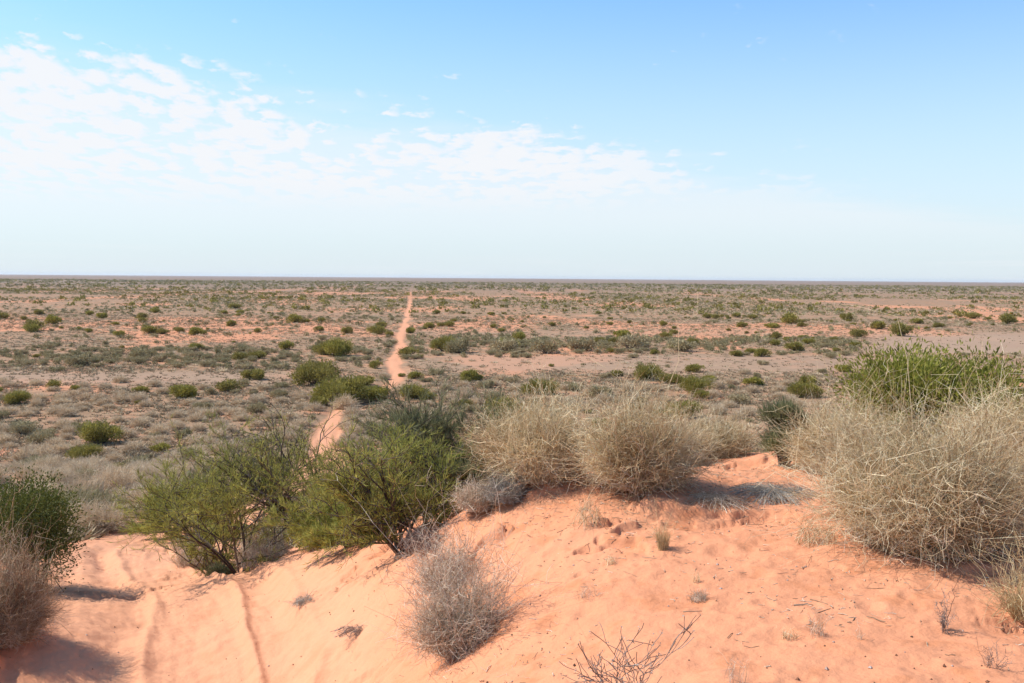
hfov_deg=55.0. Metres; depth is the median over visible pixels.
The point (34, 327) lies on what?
green shrub
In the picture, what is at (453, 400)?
dry grass hummock
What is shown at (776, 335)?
green shrub
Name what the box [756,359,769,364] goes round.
grey saltbush
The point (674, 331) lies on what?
green shrub
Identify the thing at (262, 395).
dry grass hummock
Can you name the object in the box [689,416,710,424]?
dry grass hummock
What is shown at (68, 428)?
dry grass hummock
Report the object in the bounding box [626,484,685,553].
yellow grass tuft
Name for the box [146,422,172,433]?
dry grass hummock
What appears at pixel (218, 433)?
dry grass hummock
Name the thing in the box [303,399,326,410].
dry grass hummock
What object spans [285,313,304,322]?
green shrub
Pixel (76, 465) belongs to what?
dry grass hummock
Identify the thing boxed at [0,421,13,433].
dry grass hummock
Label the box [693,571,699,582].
straw tuft
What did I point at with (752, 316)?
green shrub
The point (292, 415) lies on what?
dry grass hummock
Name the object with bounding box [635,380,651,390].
dry grass hummock
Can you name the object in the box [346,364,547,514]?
acacia tree
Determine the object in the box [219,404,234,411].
dry grass hummock
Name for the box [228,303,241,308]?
green shrub
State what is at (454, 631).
dead bush
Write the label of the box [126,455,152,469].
dry grass hummock
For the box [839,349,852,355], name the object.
grey saltbush
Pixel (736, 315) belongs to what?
green shrub
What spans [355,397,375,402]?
dry grass hummock
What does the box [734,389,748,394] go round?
dry grass hummock
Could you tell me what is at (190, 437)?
dry grass hummock
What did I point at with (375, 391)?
green shrub
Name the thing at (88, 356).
grey saltbush
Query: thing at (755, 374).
grey saltbush
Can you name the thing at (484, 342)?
grey saltbush
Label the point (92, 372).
dry herb cover
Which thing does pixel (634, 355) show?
grey saltbush
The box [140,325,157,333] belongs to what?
green shrub
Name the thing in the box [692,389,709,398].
green shrub
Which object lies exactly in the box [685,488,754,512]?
grey herb
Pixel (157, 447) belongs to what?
green shrub
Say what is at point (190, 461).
dry grass hummock
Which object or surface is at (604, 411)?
dry grass hummock
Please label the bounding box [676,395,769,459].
cane grass clump
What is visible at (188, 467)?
dry grass hummock
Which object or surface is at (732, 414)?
dry grass hummock
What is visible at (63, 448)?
dry grass hummock
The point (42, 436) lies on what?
grey saltbush
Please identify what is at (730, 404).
dry grass hummock
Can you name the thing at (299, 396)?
dry grass hummock
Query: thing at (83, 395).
dry grass hummock
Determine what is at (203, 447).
dry grass hummock
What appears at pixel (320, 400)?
green shrub
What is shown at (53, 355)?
grey saltbush
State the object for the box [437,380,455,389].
dry grass hummock
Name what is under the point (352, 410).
dry grass hummock
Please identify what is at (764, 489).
grey herb
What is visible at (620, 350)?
grey saltbush
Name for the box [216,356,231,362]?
grey saltbush
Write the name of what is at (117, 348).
grey saltbush
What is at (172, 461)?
dry grass hummock
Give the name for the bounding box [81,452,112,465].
dry grass hummock
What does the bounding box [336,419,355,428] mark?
dry grass hummock
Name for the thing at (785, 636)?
straw tuft
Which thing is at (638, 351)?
grey saltbush
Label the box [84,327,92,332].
green shrub
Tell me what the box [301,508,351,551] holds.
grey herb
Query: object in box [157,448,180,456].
dry grass hummock
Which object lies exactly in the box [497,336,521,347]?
green shrub
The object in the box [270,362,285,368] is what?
grey saltbush
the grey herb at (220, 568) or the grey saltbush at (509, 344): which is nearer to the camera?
the grey herb at (220, 568)
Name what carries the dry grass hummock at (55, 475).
on the ground at (916, 639)
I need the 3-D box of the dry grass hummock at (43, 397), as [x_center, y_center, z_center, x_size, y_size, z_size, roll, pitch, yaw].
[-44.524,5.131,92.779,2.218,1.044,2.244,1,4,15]
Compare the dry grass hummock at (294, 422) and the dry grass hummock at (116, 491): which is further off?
the dry grass hummock at (294, 422)
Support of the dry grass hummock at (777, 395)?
on the ground at (916, 639)
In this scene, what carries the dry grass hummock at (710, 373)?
on the ground at (916, 639)
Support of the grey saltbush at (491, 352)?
on the ground at (916, 639)
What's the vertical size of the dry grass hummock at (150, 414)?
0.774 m
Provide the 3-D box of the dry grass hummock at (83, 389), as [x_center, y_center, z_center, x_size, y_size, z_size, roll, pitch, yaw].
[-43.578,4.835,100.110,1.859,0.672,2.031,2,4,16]
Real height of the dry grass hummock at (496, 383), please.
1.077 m
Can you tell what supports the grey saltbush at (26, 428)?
on the ground at (916, 639)
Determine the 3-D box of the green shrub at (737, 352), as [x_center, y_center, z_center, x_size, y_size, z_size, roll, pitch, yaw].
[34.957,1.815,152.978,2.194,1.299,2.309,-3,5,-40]
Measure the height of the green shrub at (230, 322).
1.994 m
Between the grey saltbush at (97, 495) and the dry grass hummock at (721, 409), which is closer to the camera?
the grey saltbush at (97, 495)
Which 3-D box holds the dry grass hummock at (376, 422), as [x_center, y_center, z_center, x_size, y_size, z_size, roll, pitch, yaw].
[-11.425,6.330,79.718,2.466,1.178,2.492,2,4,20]
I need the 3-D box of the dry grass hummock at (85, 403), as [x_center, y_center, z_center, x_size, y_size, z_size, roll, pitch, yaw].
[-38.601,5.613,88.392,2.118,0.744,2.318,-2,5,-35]
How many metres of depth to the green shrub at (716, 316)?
303.85 m
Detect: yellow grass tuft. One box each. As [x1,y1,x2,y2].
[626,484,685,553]
[943,505,1023,634]
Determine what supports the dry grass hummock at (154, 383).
on the ground at (916, 639)
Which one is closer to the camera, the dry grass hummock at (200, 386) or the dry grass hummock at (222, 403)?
the dry grass hummock at (222, 403)
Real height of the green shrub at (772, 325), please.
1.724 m
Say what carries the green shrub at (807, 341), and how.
on the ground at (916, 639)
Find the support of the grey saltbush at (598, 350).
on the ground at (916, 639)
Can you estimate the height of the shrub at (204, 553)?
1.129 m
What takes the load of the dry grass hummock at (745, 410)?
on the ground at (916, 639)
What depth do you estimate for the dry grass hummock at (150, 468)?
38.88 m
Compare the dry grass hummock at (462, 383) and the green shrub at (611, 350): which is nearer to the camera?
the dry grass hummock at (462, 383)
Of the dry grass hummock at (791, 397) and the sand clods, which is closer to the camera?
the sand clods
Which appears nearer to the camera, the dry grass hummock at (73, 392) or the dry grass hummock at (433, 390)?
the dry grass hummock at (73, 392)
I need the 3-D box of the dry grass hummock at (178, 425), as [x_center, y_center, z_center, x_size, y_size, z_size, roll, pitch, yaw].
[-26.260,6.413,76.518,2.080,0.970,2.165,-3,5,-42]
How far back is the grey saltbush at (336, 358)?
139.13 m
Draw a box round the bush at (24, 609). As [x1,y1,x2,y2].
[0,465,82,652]
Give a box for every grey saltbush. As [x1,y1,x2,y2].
[0,410,9,417]
[7,421,40,434]
[9,419,39,427]
[11,354,26,358]
[14,355,28,361]
[15,358,29,363]
[17,454,44,463]
[18,350,28,353]
[18,359,35,365]
[24,430,56,444]
[33,427,57,435]
[37,359,50,364]
[39,349,53,354]
[41,343,54,348]
[42,353,58,357]
[46,479,134,513]
[47,366,65,370]
[64,355,85,365]
[66,351,95,365]
[71,421,88,429]
[72,350,82,354]
[73,466,98,479]
[79,347,91,351]
[90,357,101,362]
[90,362,104,366]
[91,345,102,350]
[100,351,111,355]
[102,358,119,362]
[111,349,122,354]
[112,346,125,351]
[120,357,132,361]
[122,455,151,463]
[127,345,156,357]
[130,356,145,363]
[136,354,150,361]
[139,453,153,458]
[140,344,149,348]
[148,431,160,436]
[150,353,167,361]
[162,347,174,351]
[169,362,184,367]
[173,427,191,438]
[175,346,189,350]
[176,447,204,459]
[182,357,193,360]
[187,350,201,356]
[189,346,197,350]
[192,401,215,409]
[197,360,211,366]
[200,353,212,357]
[203,387,217,394]
[209,363,220,367]
[216,352,231,358]
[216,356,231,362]
[221,348,232,352]
[226,345,237,348]
[230,389,239,392]
[233,363,250,368]
[234,348,244,351]
[236,379,251,385]
[242,437,272,450]
[245,346,256,352]
[245,401,266,412]
[247,357,256,361]
[268,389,287,396]
[269,348,278,352]
[269,356,278,360]
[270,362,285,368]
[274,381,289,387]
[282,351,294,356]
[316,334,326,339]
[332,356,347,360]
[349,355,362,359]
[362,349,372,354]
[363,355,371,359]
[384,343,392,346]
[399,353,411,359]
[410,354,421,358]
[419,377,432,381]
[428,368,445,374]
[431,351,443,355]
[442,337,469,352]
[461,402,481,411]
[475,379,493,387]
[478,339,488,343]
[485,350,497,354]
[486,390,503,397]
[487,337,518,350]
[504,376,522,382]
[508,353,519,357]
[515,347,527,352]
[522,353,532,357]
[529,336,565,353]
[566,337,597,350]
[567,383,584,390]
[572,348,584,353]
[587,385,616,396]
[593,348,602,353]
[600,372,611,377]
[614,347,626,352]
[615,333,649,348]
[624,348,635,351]
[627,353,638,357]
[632,348,642,352]
[639,347,650,350]
[664,339,698,350]
[700,341,711,345]
[700,377,715,384]
[726,393,753,403]
[753,372,760,376]
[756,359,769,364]
[775,350,786,354]
[817,368,827,372]
[823,351,838,357]
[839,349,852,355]
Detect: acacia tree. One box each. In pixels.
[104,407,364,573]
[119,469,248,539]
[150,392,361,541]
[257,471,407,560]
[299,412,499,571]
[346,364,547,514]
[434,440,498,509]
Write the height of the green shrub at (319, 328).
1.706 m
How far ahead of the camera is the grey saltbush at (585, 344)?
160.73 m
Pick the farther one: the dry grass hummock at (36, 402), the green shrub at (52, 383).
the green shrub at (52, 383)
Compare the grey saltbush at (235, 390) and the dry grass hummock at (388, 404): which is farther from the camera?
the grey saltbush at (235, 390)
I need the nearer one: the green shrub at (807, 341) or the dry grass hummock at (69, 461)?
the dry grass hummock at (69, 461)
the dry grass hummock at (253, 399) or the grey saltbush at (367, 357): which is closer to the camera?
the dry grass hummock at (253, 399)
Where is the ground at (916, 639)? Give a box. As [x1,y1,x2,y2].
[0,279,1023,682]
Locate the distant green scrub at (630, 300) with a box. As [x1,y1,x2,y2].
[0,278,1023,430]
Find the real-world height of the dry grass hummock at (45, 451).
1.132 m
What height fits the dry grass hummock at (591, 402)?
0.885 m
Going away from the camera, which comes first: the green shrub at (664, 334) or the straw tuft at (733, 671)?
the straw tuft at (733, 671)
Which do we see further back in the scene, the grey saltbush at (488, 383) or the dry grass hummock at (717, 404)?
the grey saltbush at (488, 383)
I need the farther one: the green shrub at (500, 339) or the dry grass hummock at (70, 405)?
the green shrub at (500, 339)
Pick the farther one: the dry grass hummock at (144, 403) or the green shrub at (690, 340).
the green shrub at (690, 340)
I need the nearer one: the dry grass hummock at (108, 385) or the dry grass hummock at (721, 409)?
the dry grass hummock at (721, 409)
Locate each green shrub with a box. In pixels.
[2,390,32,403]
[21,323,41,331]
[23,318,45,330]
[33,309,43,314]
[44,314,61,323]
[45,379,62,387]
[64,443,105,458]
[69,385,79,389]
[74,418,125,443]
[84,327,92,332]
[96,312,108,318]
[112,330,125,335]
[131,385,150,391]
[136,312,148,318]
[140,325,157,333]
[149,308,160,312]
[149,441,170,451]
[154,328,170,333]
[167,383,198,398]
[173,327,185,332]
[188,326,202,334]
[188,343,204,349]
[215,378,243,390]
[226,319,236,325]
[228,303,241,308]
[232,351,247,359]
[239,368,264,379]
[248,350,266,357]
[252,327,261,332]
[278,340,294,349]
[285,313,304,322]
[286,358,341,385]
[308,373,371,403]
[309,395,327,404]
[311,341,329,354]
[312,326,324,330]
[320,336,354,356]
[340,326,352,333]
[355,385,389,401]
[356,374,375,385]
[365,325,387,333]
[365,385,391,396]
[368,359,383,368]
[376,322,387,325]
[395,347,418,354]
[397,383,430,398]
[405,327,415,332]
[407,370,424,378]
[420,392,436,399]
[423,322,434,327]
[429,333,455,350]
[444,320,453,326]
[458,368,478,379]
[459,398,474,405]
[461,376,470,382]
[471,374,483,380]
[484,394,527,420]
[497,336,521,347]
[511,332,526,339]
[519,383,537,393]
[525,376,560,394]
[594,337,605,342]
[606,348,616,352]
[608,337,618,342]
[611,370,623,376]
[612,329,630,336]
[632,363,664,379]
[650,349,659,353]
[657,373,682,383]
[658,331,672,336]
[659,321,667,325]
[663,399,704,417]
[669,329,677,334]
[677,374,715,393]
[683,363,704,372]
[686,337,699,344]
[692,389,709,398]
[699,373,716,380]
[701,312,711,317]
[711,314,720,318]
[730,350,742,356]
[731,312,740,317]
[736,321,748,326]
[741,376,764,384]
[744,348,755,352]
[747,314,758,318]
[753,346,772,356]
[764,322,779,327]
[769,339,780,345]
[770,331,783,338]
[780,311,799,323]
[782,341,805,350]
[784,380,825,397]
[796,322,806,326]
[799,375,816,384]
[801,338,815,343]
[834,364,850,371]
[839,312,852,319]
[848,328,869,336]
[849,341,861,346]
[870,320,885,328]
[888,321,914,335]
[909,317,923,323]
[932,322,945,326]
[963,311,981,318]
[998,312,1016,323]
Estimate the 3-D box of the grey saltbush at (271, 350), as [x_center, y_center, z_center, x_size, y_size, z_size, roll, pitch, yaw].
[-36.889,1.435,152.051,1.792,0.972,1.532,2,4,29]
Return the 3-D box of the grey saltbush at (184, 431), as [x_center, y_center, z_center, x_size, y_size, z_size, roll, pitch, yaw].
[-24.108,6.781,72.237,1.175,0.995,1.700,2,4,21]
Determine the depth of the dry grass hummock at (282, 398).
93.54 m
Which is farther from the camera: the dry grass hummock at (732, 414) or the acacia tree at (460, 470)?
the dry grass hummock at (732, 414)
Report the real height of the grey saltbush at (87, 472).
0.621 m
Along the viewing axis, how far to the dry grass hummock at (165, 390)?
99.55 m
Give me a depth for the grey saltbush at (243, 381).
107.40 m
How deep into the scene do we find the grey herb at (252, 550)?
13.61 m
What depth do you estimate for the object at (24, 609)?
9.04 m
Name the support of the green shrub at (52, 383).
on the ground at (916, 639)
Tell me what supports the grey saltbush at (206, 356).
on the ground at (916, 639)
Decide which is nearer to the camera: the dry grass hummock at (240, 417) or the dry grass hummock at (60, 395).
the dry grass hummock at (240, 417)
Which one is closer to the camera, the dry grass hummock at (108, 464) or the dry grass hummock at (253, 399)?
the dry grass hummock at (108, 464)
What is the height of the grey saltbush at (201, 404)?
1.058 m
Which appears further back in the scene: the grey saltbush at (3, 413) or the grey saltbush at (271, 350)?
the grey saltbush at (271, 350)
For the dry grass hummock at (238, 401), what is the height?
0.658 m
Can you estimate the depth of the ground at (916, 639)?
6.67 m
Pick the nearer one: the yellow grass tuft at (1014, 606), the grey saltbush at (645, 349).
the yellow grass tuft at (1014, 606)
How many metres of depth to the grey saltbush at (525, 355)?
146.87 m
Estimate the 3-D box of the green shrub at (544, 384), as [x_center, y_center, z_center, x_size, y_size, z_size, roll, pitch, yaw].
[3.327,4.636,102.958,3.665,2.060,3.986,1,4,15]
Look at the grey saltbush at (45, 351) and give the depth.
144.50 m
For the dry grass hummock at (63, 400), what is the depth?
90.27 m
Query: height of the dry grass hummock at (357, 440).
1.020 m
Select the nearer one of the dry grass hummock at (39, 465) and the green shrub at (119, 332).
the dry grass hummock at (39, 465)
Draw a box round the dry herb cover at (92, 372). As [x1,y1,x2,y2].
[0,312,1023,556]
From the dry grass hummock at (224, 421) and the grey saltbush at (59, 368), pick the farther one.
the grey saltbush at (59, 368)
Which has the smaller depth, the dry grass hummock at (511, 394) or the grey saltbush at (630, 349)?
the dry grass hummock at (511, 394)
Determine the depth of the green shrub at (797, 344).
166.15 m
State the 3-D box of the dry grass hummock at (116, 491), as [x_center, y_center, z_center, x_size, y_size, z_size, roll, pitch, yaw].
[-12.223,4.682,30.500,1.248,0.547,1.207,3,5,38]
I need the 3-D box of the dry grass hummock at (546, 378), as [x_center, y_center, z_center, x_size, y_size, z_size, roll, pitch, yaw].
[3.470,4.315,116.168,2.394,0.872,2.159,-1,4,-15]
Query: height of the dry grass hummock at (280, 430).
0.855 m
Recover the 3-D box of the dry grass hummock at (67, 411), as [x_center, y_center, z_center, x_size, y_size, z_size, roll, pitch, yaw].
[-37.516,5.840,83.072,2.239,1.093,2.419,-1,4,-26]
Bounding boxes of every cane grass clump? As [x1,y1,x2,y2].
[438,344,649,496]
[526,294,749,506]
[659,402,740,465]
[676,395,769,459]
[724,288,1023,586]
[755,371,909,476]
[914,344,1023,475]
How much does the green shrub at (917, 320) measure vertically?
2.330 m
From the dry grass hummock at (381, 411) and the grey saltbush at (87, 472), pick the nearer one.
the grey saltbush at (87, 472)
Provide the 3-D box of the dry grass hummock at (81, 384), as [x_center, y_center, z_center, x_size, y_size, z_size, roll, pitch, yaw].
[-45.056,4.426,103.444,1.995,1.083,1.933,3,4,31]
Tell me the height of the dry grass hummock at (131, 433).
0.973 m
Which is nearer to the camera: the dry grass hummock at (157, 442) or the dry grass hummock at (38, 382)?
the dry grass hummock at (157, 442)
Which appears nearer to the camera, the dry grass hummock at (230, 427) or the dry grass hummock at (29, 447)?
the dry grass hummock at (29, 447)
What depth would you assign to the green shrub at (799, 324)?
247.75 m
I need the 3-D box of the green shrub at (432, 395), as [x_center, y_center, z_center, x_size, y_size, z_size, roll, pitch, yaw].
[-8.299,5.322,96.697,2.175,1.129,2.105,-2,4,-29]
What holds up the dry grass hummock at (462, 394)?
on the ground at (916, 639)
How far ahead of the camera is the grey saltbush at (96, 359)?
133.78 m
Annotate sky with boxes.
[0,0,1023,282]
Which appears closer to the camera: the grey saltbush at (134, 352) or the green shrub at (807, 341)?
the grey saltbush at (134, 352)
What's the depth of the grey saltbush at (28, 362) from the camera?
128.22 m
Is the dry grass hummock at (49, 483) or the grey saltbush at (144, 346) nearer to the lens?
the dry grass hummock at (49, 483)
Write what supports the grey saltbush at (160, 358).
on the ground at (916, 639)
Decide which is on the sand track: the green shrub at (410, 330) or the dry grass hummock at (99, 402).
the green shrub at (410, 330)
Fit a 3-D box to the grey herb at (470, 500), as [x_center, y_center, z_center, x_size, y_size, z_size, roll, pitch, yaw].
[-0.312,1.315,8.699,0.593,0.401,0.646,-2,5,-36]
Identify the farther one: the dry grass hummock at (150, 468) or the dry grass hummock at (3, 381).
the dry grass hummock at (3, 381)
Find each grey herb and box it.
[162,529,227,569]
[192,558,240,575]
[227,527,292,569]
[285,591,318,608]
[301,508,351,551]
[331,620,367,637]
[396,510,447,553]
[446,471,500,515]
[461,467,531,506]
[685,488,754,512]
[727,481,820,507]
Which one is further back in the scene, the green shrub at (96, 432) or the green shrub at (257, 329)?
the green shrub at (257, 329)
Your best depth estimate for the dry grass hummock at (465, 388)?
101.90 m
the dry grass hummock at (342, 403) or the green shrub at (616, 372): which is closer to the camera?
the dry grass hummock at (342, 403)
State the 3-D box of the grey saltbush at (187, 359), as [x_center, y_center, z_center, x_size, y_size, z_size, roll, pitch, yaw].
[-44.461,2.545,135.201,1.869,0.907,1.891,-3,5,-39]
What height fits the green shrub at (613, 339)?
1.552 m
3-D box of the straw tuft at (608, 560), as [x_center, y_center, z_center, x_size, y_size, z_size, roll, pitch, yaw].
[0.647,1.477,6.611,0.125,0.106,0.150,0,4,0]
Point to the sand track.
(272, 636)
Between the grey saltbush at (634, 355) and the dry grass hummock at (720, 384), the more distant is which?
the grey saltbush at (634, 355)
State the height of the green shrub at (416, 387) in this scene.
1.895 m
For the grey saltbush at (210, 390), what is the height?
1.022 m
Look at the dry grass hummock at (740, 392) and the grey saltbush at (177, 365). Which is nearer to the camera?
the dry grass hummock at (740, 392)
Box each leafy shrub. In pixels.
[0,463,101,592]
[818,326,1023,449]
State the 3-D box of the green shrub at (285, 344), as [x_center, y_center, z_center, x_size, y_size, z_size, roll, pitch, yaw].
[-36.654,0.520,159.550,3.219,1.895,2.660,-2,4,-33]
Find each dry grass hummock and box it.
[0,376,10,383]
[0,405,20,414]
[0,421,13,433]
[0,432,20,444]
[0,458,31,472]
[0,464,17,485]
[1,441,18,447]
[2,380,22,387]
[3,479,60,500]
[5,444,39,460]
[11,462,48,478]
[16,459,82,485]
[17,409,38,416]
[19,441,41,450]
[24,454,67,468]
[25,395,45,406]
[25,407,43,412]
[26,377,44,385]
[28,479,60,488]
[30,443,59,455]
[31,392,50,400]
[31,462,51,470]
[41,451,73,462]
[44,385,61,391]
[44,436,66,446]
[45,403,67,413]
[46,440,73,453]
[50,391,72,399]
[51,396,74,404]
[51,416,73,428]
[53,462,124,497]
[56,405,81,416]
[56,420,80,434]
[57,431,75,439]
[57,492,112,527]
[58,403,76,409]
[58,454,93,467]
[63,438,85,447]
[64,388,82,396]
[68,457,105,468]
[70,459,106,472]
[70,491,142,536]
[72,401,91,407]
[74,380,92,387]
[75,391,93,399]
[76,386,93,391]
[76,405,90,410]
[79,455,105,466]
[79,459,148,492]
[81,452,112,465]
[89,391,109,401]
[89,463,142,480]
[95,382,114,388]
[95,397,117,405]
[98,402,116,409]
[99,446,116,454]
[99,460,117,468]
[104,450,124,461]
[109,477,170,506]
[109,486,128,495]
[110,374,129,382]
[110,414,125,422]
[112,389,128,395]
[113,391,129,401]
[114,428,143,438]
[116,437,150,452]
[125,460,163,470]
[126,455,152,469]
[127,390,148,397]
[129,393,149,401]
[129,461,167,478]
[130,415,153,427]
[135,399,152,406]
[136,415,156,421]
[136,459,172,470]
[138,434,153,440]
[142,410,160,417]
[142,474,167,485]
[145,378,162,386]
[145,433,174,444]
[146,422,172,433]
[150,437,170,445]
[153,385,169,393]
[153,456,181,466]
[155,463,178,480]
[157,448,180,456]
[159,446,186,460]
[164,419,187,429]
[166,406,189,417]
[168,459,202,472]
[179,397,200,405]
[182,431,209,442]
[183,411,208,421]
[185,405,200,415]
[185,451,209,465]
[186,437,202,444]
[186,456,216,469]
[187,442,210,450]
[189,422,207,430]
[194,405,217,417]
[196,382,210,389]
[200,397,215,403]
[202,437,220,443]
[205,427,231,438]
[206,438,233,454]
[210,404,223,414]
[211,418,227,426]
[215,399,230,406]
[217,423,237,431]
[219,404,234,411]
[224,406,246,415]
[225,437,247,451]
[229,398,247,404]
[230,410,248,416]
[230,413,252,421]
[246,394,267,402]
[247,418,267,426]
[252,392,269,398]
[253,430,274,441]
[255,382,270,390]
[259,449,288,461]
[262,410,281,418]
[263,407,279,414]
[272,395,291,402]
[274,425,289,432]
[280,427,301,441]
[281,409,299,418]
[285,423,306,431]
[287,417,308,428]
[292,401,308,407]
[293,392,309,398]
[294,390,310,395]
[295,415,315,425]
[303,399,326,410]
[329,393,362,409]
[333,438,351,446]
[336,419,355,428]
[336,431,357,442]
[338,403,364,417]
[338,421,369,435]
[340,413,364,422]
[354,434,370,444]
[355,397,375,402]
[360,415,383,425]
[370,406,385,413]
[377,371,390,378]
[380,397,399,408]
[422,400,434,405]
[428,387,441,392]
[434,395,451,402]
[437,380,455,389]
[447,397,459,403]
[455,385,472,393]
[456,379,470,387]
[457,389,471,398]
[472,396,485,404]
[489,377,501,385]
[494,373,510,379]
[506,388,520,399]
[507,385,520,390]
[533,375,549,380]
[559,383,570,390]
[561,395,576,403]
[566,392,584,402]
[576,399,593,410]
[579,381,617,395]
[585,398,601,403]
[596,392,614,401]
[598,406,615,415]
[617,381,636,391]
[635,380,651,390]
[652,384,665,391]
[655,393,670,400]
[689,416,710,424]
[702,402,711,408]
[704,371,717,376]
[706,404,728,413]
[708,388,722,397]
[709,402,728,408]
[712,380,726,387]
[720,398,739,407]
[723,378,739,383]
[728,410,746,418]
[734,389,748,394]
[736,405,753,415]
[737,367,753,374]
[743,384,760,392]
[768,391,784,398]
[770,384,786,391]
[779,379,794,385]
[783,393,800,399]
[786,395,798,401]
[788,399,807,406]
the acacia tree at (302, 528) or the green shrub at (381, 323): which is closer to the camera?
the acacia tree at (302, 528)
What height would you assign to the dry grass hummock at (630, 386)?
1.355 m
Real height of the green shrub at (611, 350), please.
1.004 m
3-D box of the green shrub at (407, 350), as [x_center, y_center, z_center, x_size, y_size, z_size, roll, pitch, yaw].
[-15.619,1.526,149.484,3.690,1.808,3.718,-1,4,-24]
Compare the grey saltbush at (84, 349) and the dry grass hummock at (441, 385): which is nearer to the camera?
the dry grass hummock at (441, 385)
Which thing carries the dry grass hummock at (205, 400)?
on the ground at (916, 639)
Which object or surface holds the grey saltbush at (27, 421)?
on the ground at (916, 639)
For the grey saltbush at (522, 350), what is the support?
on the ground at (916, 639)
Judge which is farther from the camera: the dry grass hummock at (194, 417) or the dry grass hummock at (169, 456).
the dry grass hummock at (194, 417)
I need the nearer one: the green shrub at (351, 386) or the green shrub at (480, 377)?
the green shrub at (351, 386)
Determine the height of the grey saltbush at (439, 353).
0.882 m
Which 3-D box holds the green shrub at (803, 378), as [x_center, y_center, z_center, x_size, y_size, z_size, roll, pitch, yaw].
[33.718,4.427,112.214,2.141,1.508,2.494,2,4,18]
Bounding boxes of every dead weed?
[556,614,700,682]
[935,581,960,633]
[974,633,1014,669]
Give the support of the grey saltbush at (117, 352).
on the ground at (916, 639)
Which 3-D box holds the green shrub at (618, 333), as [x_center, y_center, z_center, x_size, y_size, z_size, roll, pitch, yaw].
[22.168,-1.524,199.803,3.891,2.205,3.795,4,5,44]
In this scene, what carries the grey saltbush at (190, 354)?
on the ground at (916, 639)
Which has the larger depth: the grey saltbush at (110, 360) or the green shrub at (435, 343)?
the green shrub at (435, 343)
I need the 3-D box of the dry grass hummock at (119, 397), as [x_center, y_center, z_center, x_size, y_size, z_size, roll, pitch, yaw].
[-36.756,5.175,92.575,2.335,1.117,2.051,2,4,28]
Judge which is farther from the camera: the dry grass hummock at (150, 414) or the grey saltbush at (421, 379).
the grey saltbush at (421, 379)
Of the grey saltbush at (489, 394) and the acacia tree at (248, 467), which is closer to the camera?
the acacia tree at (248, 467)
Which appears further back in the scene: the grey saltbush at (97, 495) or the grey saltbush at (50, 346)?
the grey saltbush at (50, 346)
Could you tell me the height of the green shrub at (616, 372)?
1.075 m
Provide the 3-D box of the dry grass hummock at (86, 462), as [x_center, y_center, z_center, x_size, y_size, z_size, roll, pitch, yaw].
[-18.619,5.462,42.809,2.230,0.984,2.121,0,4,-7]
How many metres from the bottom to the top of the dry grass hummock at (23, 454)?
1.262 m
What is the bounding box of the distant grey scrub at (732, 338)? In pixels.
[0,278,1023,543]
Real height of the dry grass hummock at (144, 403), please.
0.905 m
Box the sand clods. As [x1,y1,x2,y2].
[0,460,1014,682]
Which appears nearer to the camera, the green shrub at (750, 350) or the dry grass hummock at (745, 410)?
the dry grass hummock at (745, 410)
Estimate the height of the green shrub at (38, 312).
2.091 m
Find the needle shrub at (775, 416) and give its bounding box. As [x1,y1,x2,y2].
[755,395,810,466]
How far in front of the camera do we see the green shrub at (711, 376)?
113.83 m
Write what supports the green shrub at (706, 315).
on the ground at (916, 639)
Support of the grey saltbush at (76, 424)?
on the ground at (916, 639)
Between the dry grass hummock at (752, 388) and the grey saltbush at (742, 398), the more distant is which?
the dry grass hummock at (752, 388)
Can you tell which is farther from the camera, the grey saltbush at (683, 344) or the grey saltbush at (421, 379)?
the grey saltbush at (683, 344)
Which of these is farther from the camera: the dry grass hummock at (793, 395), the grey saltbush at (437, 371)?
the grey saltbush at (437, 371)
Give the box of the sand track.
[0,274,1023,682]
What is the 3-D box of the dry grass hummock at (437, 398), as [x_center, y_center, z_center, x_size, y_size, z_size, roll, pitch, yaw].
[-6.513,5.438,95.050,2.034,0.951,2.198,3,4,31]
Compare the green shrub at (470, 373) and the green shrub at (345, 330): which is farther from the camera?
the green shrub at (345, 330)
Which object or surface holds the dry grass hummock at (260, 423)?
on the ground at (916, 639)
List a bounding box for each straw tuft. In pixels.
[552,471,616,531]
[575,584,606,599]
[601,554,615,564]
[684,588,710,602]
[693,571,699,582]
[718,650,748,682]
[776,625,803,640]
[795,511,843,546]
[802,607,849,637]
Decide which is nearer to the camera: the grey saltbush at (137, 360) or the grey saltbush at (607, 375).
the grey saltbush at (607, 375)
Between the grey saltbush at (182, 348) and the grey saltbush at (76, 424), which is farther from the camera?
the grey saltbush at (182, 348)
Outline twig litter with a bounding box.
[300,452,1023,682]
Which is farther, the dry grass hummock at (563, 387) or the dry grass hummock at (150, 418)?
the dry grass hummock at (563, 387)
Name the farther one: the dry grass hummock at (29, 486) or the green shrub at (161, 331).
the green shrub at (161, 331)
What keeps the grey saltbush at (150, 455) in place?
on the ground at (916, 639)
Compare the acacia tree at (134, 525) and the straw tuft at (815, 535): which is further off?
the acacia tree at (134, 525)
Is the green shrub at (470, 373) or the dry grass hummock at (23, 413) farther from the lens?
the green shrub at (470, 373)
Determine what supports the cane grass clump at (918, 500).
on the ground at (916, 639)
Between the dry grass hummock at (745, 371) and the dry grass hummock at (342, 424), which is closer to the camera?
the dry grass hummock at (342, 424)
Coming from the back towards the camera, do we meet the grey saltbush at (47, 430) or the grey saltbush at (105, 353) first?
the grey saltbush at (105, 353)
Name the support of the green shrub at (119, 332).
on the ground at (916, 639)
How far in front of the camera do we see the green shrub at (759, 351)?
152.37 m

